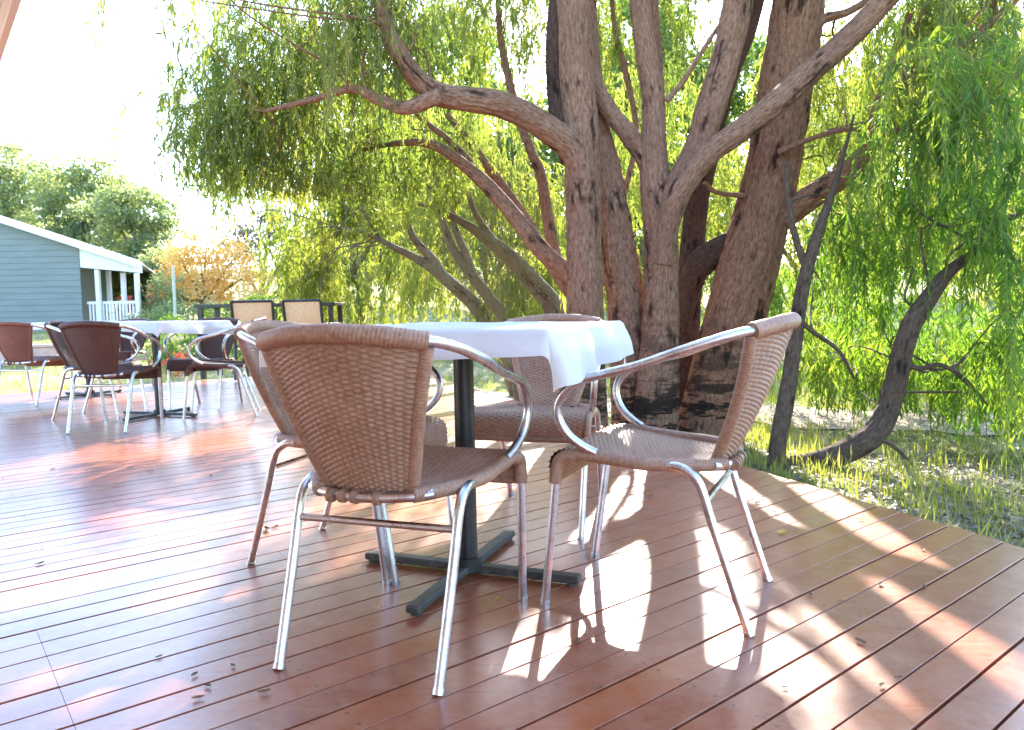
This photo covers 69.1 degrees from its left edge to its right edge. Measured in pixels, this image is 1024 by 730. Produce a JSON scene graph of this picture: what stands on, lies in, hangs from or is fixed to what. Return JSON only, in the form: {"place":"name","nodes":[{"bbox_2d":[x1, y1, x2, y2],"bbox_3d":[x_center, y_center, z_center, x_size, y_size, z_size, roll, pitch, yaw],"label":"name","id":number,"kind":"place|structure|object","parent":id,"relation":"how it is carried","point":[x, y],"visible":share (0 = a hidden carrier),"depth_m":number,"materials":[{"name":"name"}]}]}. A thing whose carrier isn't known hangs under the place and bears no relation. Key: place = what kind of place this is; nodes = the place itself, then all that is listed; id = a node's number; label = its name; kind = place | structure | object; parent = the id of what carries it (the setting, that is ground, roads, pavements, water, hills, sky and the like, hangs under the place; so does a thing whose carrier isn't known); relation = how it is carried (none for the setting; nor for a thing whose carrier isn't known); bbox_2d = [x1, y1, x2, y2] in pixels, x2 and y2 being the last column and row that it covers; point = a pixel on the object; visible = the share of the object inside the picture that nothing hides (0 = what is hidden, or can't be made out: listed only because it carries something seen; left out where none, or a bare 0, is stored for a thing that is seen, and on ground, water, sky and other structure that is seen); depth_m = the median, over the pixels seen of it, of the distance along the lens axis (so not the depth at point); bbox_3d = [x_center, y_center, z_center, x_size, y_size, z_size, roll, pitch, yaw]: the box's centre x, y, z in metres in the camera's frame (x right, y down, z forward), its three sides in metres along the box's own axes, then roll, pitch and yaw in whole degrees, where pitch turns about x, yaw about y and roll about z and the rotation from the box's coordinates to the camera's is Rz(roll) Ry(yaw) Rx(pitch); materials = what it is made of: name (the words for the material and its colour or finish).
{"place":"outdoors","nodes":[
{"label":"outdoors","id":0,"kind":"place"},
{"bbox_2d":[0,146,180,175],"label":"power line","id":1,"kind":"object","parent":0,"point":[81,159],"visible":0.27,"depth_m":27.00,"materials":[{"name":"grey metal"}]},
{"bbox_2d":[0,376,1023,729],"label":"deck","id":2,"kind":"structure","parent":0,"point":[122,586],"depth_m":2.01,"materials":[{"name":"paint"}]},
{"bbox_2d":[0,321,75,405],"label":"wicker armchair","id":3,"kind":"object","parent":2,"relation":"on","point":[15,343],"visible":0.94,"depth_m":6.75,"materials":[{"name":"wicker"}]},
{"bbox_2d":[55,378,121,399],"bbox_3d":[-4.282,-0.058,7.510,0.760,0.742,0.760,1,5,24],"label":"cafe table","id":4,"kind":"object","parent":2,"relation":"on","point":[93,392],"visible":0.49,"depth_m":7.50,"materials":[{"name":"black metal"}]},
{"bbox_2d":[31,321,140,329],"bbox_3d":[-4.277,-0.372,7.488,0.886,0.138,0.888,1,5,24],"label":"tablecloth","id":5,"kind":"object","parent":4,"relation":"on","point":[40,324],"visible":0.21,"depth_m":7.17,"materials":[{"name":"white fabric"}]},
{"bbox_2d":[44,321,147,419],"bbox_3d":[-3.347,0.029,5.945,0.634,0.777,0.538,-1,4,2],"label":"wicker armchair","id":6,"kind":"object","parent":2,"relation":"on","point":[59,343],"visible":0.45,"depth_m":5.88,"materials":[{"name":"metal"}]},
{"bbox_2d":[58,320,163,433],"bbox_3d":[-2.849,0.069,5.278,0.538,0.777,0.634,-1,4,-1],"label":"wicker armchair","id":7,"kind":"object","parent":2,"relation":"on","point":[93,346],"visible":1,"depth_m":5.08,"materials":[{"name":"wicker"}]},
{"bbox_2d":[117,318,153,391],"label":"wicker armchair","id":8,"kind":"object","parent":2,"relation":"on","point":[128,348],"visible":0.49,"depth_m":8.30,"materials":[{"name":"wicker"}]},
{"bbox_2d":[123,333,196,421],"bbox_3d":[-2.810,0.035,5.895,0.760,0.742,0.760,0,4,18],"label":"cafe table","id":9,"kind":"object","parent":2,"relation":"on","point":[156,410],"visible":0.55,"depth_m":5.88,"materials":[{"name":"black metal"}]},
{"bbox_2d":[115,320,234,337],"bbox_3d":[-2.805,-0.276,5.869,0.877,0.145,0.876,0,4,18],"label":"tablecloth","id":10,"kind":"object","parent":9,"relation":"on","point":[156,328],"visible":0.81,"depth_m":5.60,"materials":[{"name":"white fabric"}]},
{"bbox_2d":[191,695,203,698],"bbox_3d":[-0.648,0.684,1.533,0.021,0.004,0.016,0,4,14],"label":"fallen leaf","id":11,"kind":"object","parent":2,"relation":"on","point":[196,696],"visible":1,"depth_m":1.54,"materials":[{"name":"plant"}]},
{"bbox_2d":[164,317,242,409],"bbox_3d":[-2.660,-0.026,6.510,0.538,0.777,0.634,-1,4,2],"label":"wicker armchair","id":12,"kind":"object","parent":2,"relation":"on","point":[218,347],"visible":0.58,"depth_m":6.64,"materials":[{"name":"metal"}]},
{"bbox_2d":[182,317,266,419],"bbox_3d":[-2.264,0.012,5.904,0.634,0.777,0.538,-2,4,-16],"label":"wicker armchair","id":13,"kind":"object","parent":2,"relation":"on","point":[191,368],"visible":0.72,"depth_m":5.75,"materials":[{"name":"metal"}]},
{"bbox_2d":[229,300,274,379],"bbox_3d":[-3.066,-0.312,9.039,0.567,0.944,0.596,-1,4,-4],"label":"sling chair","id":14,"kind":"object","parent":2,"relation":"on","point":[242,311],"visible":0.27,"depth_m":8.74,"materials":[{"name":"beige fabric"}]},
{"bbox_2d":[258,689,270,692],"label":"fallen leaf","id":15,"kind":"object","parent":2,"relation":"on","point":[263,690],"visible":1,"depth_m":1.56,"materials":[{"name":"plant"}]},
{"bbox_2d":[194,302,344,378],"bbox_3d":[-3.057,-0.324,9.548,1.720,0.925,0.680,-1,4,-2],"label":"bar table","id":16,"kind":"object","parent":2,"relation":"on","point":[217,313],"visible":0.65,"depth_m":9.23,"materials":[{"name":"black metal"}]},
{"bbox_2d":[281,299,339,323],"bbox_3d":[-2.428,-0.328,9.089,0.566,0.944,0.596,0,4,10],"label":"sling chair","id":17,"kind":"object","parent":2,"relation":"on","point":[309,311],"visible":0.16,"depth_m":8.80,"materials":[{"name":"beige fabric"}]},
{"bbox_2d":[233,320,453,584],"bbox_3d":[-0.561,0.238,2.436,0.634,0.777,0.538,0,5,20],"label":"wicker armchair","id":18,"kind":"object","parent":2,"relation":"on","point":[245,334],"visible":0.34,"depth_m":2.35,"materials":[{"name":"metal"}]},
{"bbox_2d":[255,323,531,695],"bbox_3d":[-0.272,0.281,1.781,0.538,0.777,0.634,0,4,19],"label":"wicker armchair","id":19,"kind":"object","parent":2,"relation":"on","point":[354,398],"visible":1,"depth_m":1.58,"materials":[{"name":"brown wicker"}]},
{"bbox_2d":[365,359,581,616],"bbox_3d":[-0.140,0.258,2.227,0.760,0.742,0.760,1,5,21],"label":"cafe table","id":20,"kind":"object","parent":2,"relation":"on","point":[471,559],"visible":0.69,"depth_m":2.20,"materials":[{"name":"black metal"}]},
{"bbox_2d":[259,321,633,392],"bbox_3d":[-0.137,-0.045,2.203,0.886,0.164,0.886,1,5,21],"label":"tablecloth","id":21,"kind":"object","parent":20,"relation":"on","point":[573,353],"visible":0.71,"depth_m":1.77,"materials":[{"name":"white fabric"}]},
{"bbox_2d":[474,313,602,539],"bbox_3d":[0.114,0.193,2.878,0.538,0.777,0.634,0,4,16],"label":"wicker armchair","id":22,"kind":"object","parent":2,"relation":"on","point":[501,422],"visible":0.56,"depth_m":2.66,"materials":[{"name":"wicker"}]},
{"bbox_2d":[540,312,801,637],"bbox_3d":[0.445,0.250,2.028,0.634,0.777,0.538,1,5,25],"label":"wicker armchair","id":23,"kind":"object","parent":2,"relation":"on","point":[636,444],"visible":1,"depth_m":1.87,"materials":[{"name":"wicker"}]},
{"bbox_2d":[777,529,786,532],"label":"fallen leaf","id":24,"kind":"object","parent":2,"relation":"on","point":[782,531],"visible":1,"depth_m":2.58,"materials":[{"name":"yellow plant"}]},
{"bbox_2d":[0,262,1023,547],"bbox_3d":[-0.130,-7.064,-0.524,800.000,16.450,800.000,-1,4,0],"label":"ground","id":25,"kind":"structure","parent":0,"point":[448,372],"depth_m":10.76,"materials":[{"name":"green plant"}]},
{"bbox_2d":[0,0,21,62],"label":"deck building","id":26,"kind":"structure","parent":25,"relation":"on","point":[9,9],"depth_m":3.19,"materials":[{"name":"paint"}]},
{"bbox_2d":[0,344,58,365],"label":"garden wall","id":27,"kind":"structure","parent":25,"relation":"on","point":[43,349],"depth_m":13.21,"materials":[{"name":"white"}]},
{"bbox_2d":[0,136,70,227],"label":"gum tree","id":28,"kind":"object","parent":25,"relation":"on","point":[12,200],"visible":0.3,"depth_m":34.96,"materials":[{"name":"green plant"}]},
{"bbox_2d":[0,215,154,331],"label":"blue house","id":29,"kind":"structure","parent":25,"relation":"on","point":[45,275],"depth_m":19.86,"materials":[{"name":"wood"}]},
{"bbox_2d":[108,295,131,319],"bbox_3d":[-10.979,-1.494,20.835,0.480,0.901,0.487,0,4,10],"label":"garden chair","id":30,"kind":"object","parent":29,"relation":"on","point":[128,297],"visible":0.31,"depth_m":21.01,"materials":[{"name":"red plastic"}]},
{"bbox_2d":[10,142,168,253],"bbox_3d":[-19.240,-5.872,33.580,7.889,8.145,5.266,-1,4,0],"label":"gum tree","id":31,"kind":"object","parent":25,"relation":"on","point":[52,200],"visible":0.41,"depth_m":32.87,"materials":[{"name":"green plant"}]},
{"bbox_2d":[68,177,198,310],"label":"gum tree","id":32,"kind":"object","parent":25,"relation":"on","point":[118,203],"visible":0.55,"depth_m":30.08,"materials":[{"name":"green plant"}]},
{"bbox_2d":[131,270,187,320],"bbox_3d":[-9.745,-1.684,20.467,1.670,1.891,1.492,2,5,38],"label":"shrub","id":33,"kind":"object","parent":25,"relation":"on","point":[160,287],"visible":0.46,"depth_m":20.24,"materials":[{"name":"green plant"}]},
{"bbox_2d":[111,243,216,320],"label":"gum tree","id":34,"kind":"object","parent":25,"relation":"on","point":[144,278],"visible":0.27,"depth_m":26.29,"materials":[{"name":"green plant"}]},
{"bbox_2d":[123,300,215,320],"bbox_3d":[-8.535,-1.111,18.945,2.567,1.112,1.492,-1,4,0],"label":"shrub","id":35,"kind":"object","parent":25,"relation":"on","point":[153,316],"visible":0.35,"depth_m":18.74,"materials":[{"name":"green plant"}]},
{"bbox_2d":[150,350,193,376],"bbox_3d":[-5.291,0.132,11.598,0.744,0.730,0.624,-1,4,0],"label":"shrub","id":36,"kind":"object","parent":25,"relation":"on","point":[177,356],"visible":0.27,"depth_m":11.61,"materials":[{"name":"red plant"}]},
{"bbox_2d":[171,265,177,333],"bbox_3d":[-8.128,-1.465,17.930,0.070,1.853,0.067,-1,4,0],"label":"garden pole","id":37,"kind":"object","parent":25,"relation":"on","point":[173,290],"visible":0.55,"depth_m":17.88,"materials":[{"name":"metal"}]},
{"bbox_2d":[142,311,227,352],"bbox_3d":[-6.826,-0.568,15.010,2.614,1.060,1.430,-1,4,0],"label":"shrub","id":38,"kind":"object","parent":25,"relation":"on","point":[176,318],"visible":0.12,"depth_m":14.99,"materials":[{"name":"green plant"}]},
{"bbox_2d":[142,335,241,366],"bbox_3d":[-4.710,-0.197,13.021,3.416,1.006,1.371,-1,4,0],"label":"shrub","id":39,"kind":"object","parent":25,"relation":"on","point":[172,348],"visible":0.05,"depth_m":13.06,"materials":[{"name":"green plant"}]},
{"bbox_2d":[140,227,275,317],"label":"autumn tree","id":40,"kind":"object","parent":25,"relation":"on","point":[209,284],"visible":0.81,"depth_m":22.61,"materials":[{"name":"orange plant"}]},
{"bbox_2d":[223,354,249,373],"bbox_3d":[-3.821,0.004,12.027,1.729,0.876,1.288,-1,4,0],"label":"shrub","id":41,"kind":"object","parent":25,"relation":"on","point":[240,357],"visible":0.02,"depth_m":11.83,"materials":[{"name":"green plant"}]},
{"bbox_2d":[209,192,314,299],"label":"bare tree","id":42,"kind":"object","parent":25,"relation":"on","point":[242,228],"visible":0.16,"depth_m":29.41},
{"bbox_2d":[204,284,334,322],"bbox_3d":[-5.520,-1.078,16.916,3.262,1.493,1.488,-1,4,0],"label":"shrub","id":43,"kind":"object","parent":25,"relation":"on","point":[249,297],"visible":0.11,"depth_m":16.82,"materials":[{"name":"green plant"}]},
{"bbox_2d":[265,218,394,321],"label":"bare tree","id":44,"kind":"object","parent":25,"relation":"on","point":[380,255],"visible":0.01,"depth_m":25.91,"materials":[{"name":"brown plant"}]},
{"bbox_2d":[173,31,512,395],"bbox_3d":[-1.989,-2.039,9.821,4.495,5.270,2.723,1,5,29],"label":"weeping tree","id":45,"kind":"object","parent":25,"relation":"on","point":[320,278],"visible":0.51,"depth_m":9.97,"materials":[{"name":"green plant"}]},
{"bbox_2d":[250,92,444,324],"bbox_3d":[-3.748,-3.683,17.081,4.484,6.929,2.578,-1,4,0],"label":"weeping tree","id":46,"kind":"object","parent":25,"relation":"on","point":[355,281],"visible":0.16,"depth_m":16.91,"materials":[{"name":"green plant"}]},
{"bbox_2d":[312,0,562,305],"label":"gum tree","id":47,"kind":"object","parent":25,"relation":"on","point":[503,88],"visible":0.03,"depth_m":43.55,"materials":[{"name":"green plant"}]},
{"bbox_2d":[338,162,540,400],"bbox_3d":[-1.063,-0.973,9.346,2.965,3.112,1.811,-1,4,0],"label":"weeping tree","id":48,"kind":"object","parent":25,"relation":"on","point":[458,255],"visible":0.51,"depth_m":8.75,"materials":[{"name":"green plant"}]},
{"bbox_2d":[381,59,566,321],"bbox_3d":[-0.631,-3.477,16.780,4.754,6.562,2.943,-1,4,0],"label":"weeping tree","id":49,"kind":"object","parent":25,"relation":"on","point":[502,123],"visible":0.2,"depth_m":16.37,"materials":[{"name":"green plant"}]},
{"bbox_2d":[408,115,566,364],"bbox_3d":[-0.298,-1.181,8.205,2.714,3.685,2.829,-1,4,0],"label":"weeping tree","id":50,"kind":"object","parent":25,"relation":"on","point":[536,296],"visible":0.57,"depth_m":7.80,"materials":[{"name":"green plant"}]},
{"bbox_2d":[78,0,898,430],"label":"weeping tree","id":51,"kind":"object","parent":25,"relation":"on","point":[580,124],"visible":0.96,"depth_m":5.56,"materials":[{"name":"green plant"}]},
{"bbox_2d":[502,0,767,274],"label":"gum tree","id":52,"kind":"object","parent":25,"relation":"on","point":[738,106],"visible":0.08,"depth_m":43.35,"materials":[{"name":"green plant"}]},
{"bbox_2d":[540,41,739,326],"bbox_3d":[2.808,-3.397,15.933,4.479,6.562,3.028,-1,4,0],"label":"weeping tree","id":53,"kind":"object","parent":25,"relation":"on","point":[636,202],"visible":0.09,"depth_m":15.58,"materials":[{"name":"green plant"}]},
{"bbox_2d":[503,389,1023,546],"bbox_3d":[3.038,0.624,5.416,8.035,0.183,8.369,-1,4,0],"label":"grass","id":54,"kind":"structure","parent":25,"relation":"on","point":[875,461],"depth_m":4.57,"materials":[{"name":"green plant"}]},
{"bbox_2d":[706,19,925,350],"bbox_3d":[6.033,-3.479,14.857,4.748,6.746,3.134,-1,4,0],"label":"weeping tree","id":55,"kind":"object","parent":25,"relation":"on","point":[793,264],"visible":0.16,"depth_m":14.88,"materials":[{"name":"green plant"}]},
{"bbox_2d":[668,0,1023,442],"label":"weeping tree","id":56,"kind":"object","parent":25,"relation":"on","point":[742,256],"visible":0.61,"depth_m":5.65,"materials":[{"name":"green plant"}]},
{"bbox_2d":[766,20,1023,470],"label":"weeping tree","id":57,"kind":"object","parent":25,"relation":"on","point":[901,363],"visible":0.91,"depth_m":4.76,"materials":[{"name":"green plant"}]},
{"bbox_2d":[786,0,1023,299],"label":"gum tree","id":58,"kind":"object","parent":25,"relation":"on","point":[900,146],"visible":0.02,"depth_m":40.33,"materials":[{"name":"green plant"}]},
{"bbox_2d":[898,0,1023,336],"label":"weeping tree","id":59,"kind":"object","parent":25,"relation":"on","point":[1019,226],"visible":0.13,"depth_m":13.33,"materials":[{"name":"green plant"}]},
{"bbox_2d":[912,336,1023,408],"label":"shrub","id":60,"kind":"object","parent":25,"relation":"on","point":[934,396],"visible":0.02,"depth_m":7.73,"materials":[{"name":"green plant"}]},
{"bbox_2d":[0,0,1023,270],"label":"sky","id":61,"kind":"structure","parent":0,"point":[56,91],"materials":[{"name":"white"}]},
{"bbox_2d":[474,387,1023,434],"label":"path","id":62,"kind":"structure","parent":0,"point":[799,421],"depth_m":6.89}
]}

